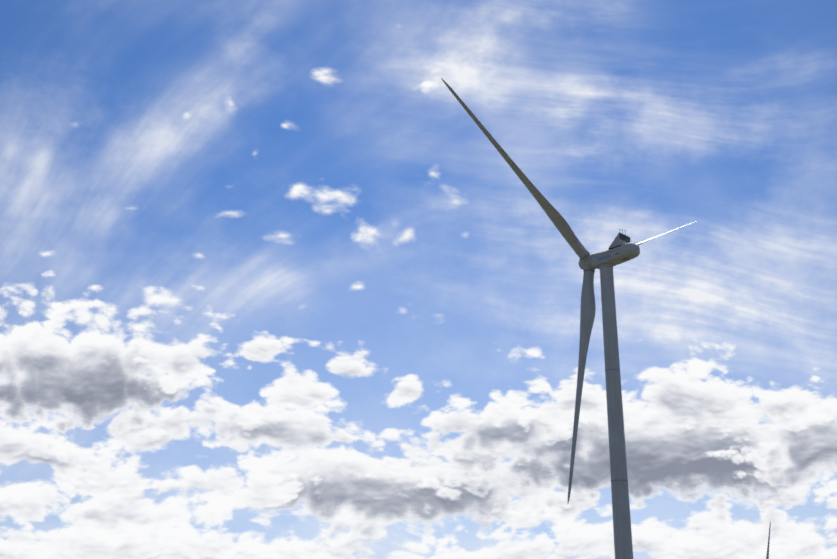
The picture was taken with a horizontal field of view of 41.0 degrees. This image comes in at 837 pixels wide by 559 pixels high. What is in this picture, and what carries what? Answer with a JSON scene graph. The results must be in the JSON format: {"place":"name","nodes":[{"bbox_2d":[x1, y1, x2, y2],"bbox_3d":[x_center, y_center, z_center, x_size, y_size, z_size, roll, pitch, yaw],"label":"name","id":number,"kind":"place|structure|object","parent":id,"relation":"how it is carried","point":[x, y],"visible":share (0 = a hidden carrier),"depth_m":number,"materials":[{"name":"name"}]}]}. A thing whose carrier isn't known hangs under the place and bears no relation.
{"place":"outdoors","nodes":[
{"label":"outdoors","id":0,"kind":"place"},
{"bbox_2d":[0,0,836,558],"label":"sky","id":1,"kind":"structure","parent":0,"point":[270,289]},
{"label":"ground","id":2,"kind":"structure","parent":0,"visible":0},
{"bbox_2d":[441,78,695,558],"bbox_3d":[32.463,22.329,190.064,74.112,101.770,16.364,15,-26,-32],"label":"wind turbine","id":3,"kind":"object","parent":2,"relation":"on","point":[622,248],"visible":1,"depth_m":193.24,"materials":[{"name":"paint"}]},
{"bbox_2d":[766,521,770,558],"bbox_3d":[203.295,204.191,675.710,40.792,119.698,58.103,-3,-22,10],"label":"wind turbine","id":4,"kind":"object","parent":2,"relation":"on","point":[767,556],"visible":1,"depth_m":698.20,"materials":[{"name":"paint"}]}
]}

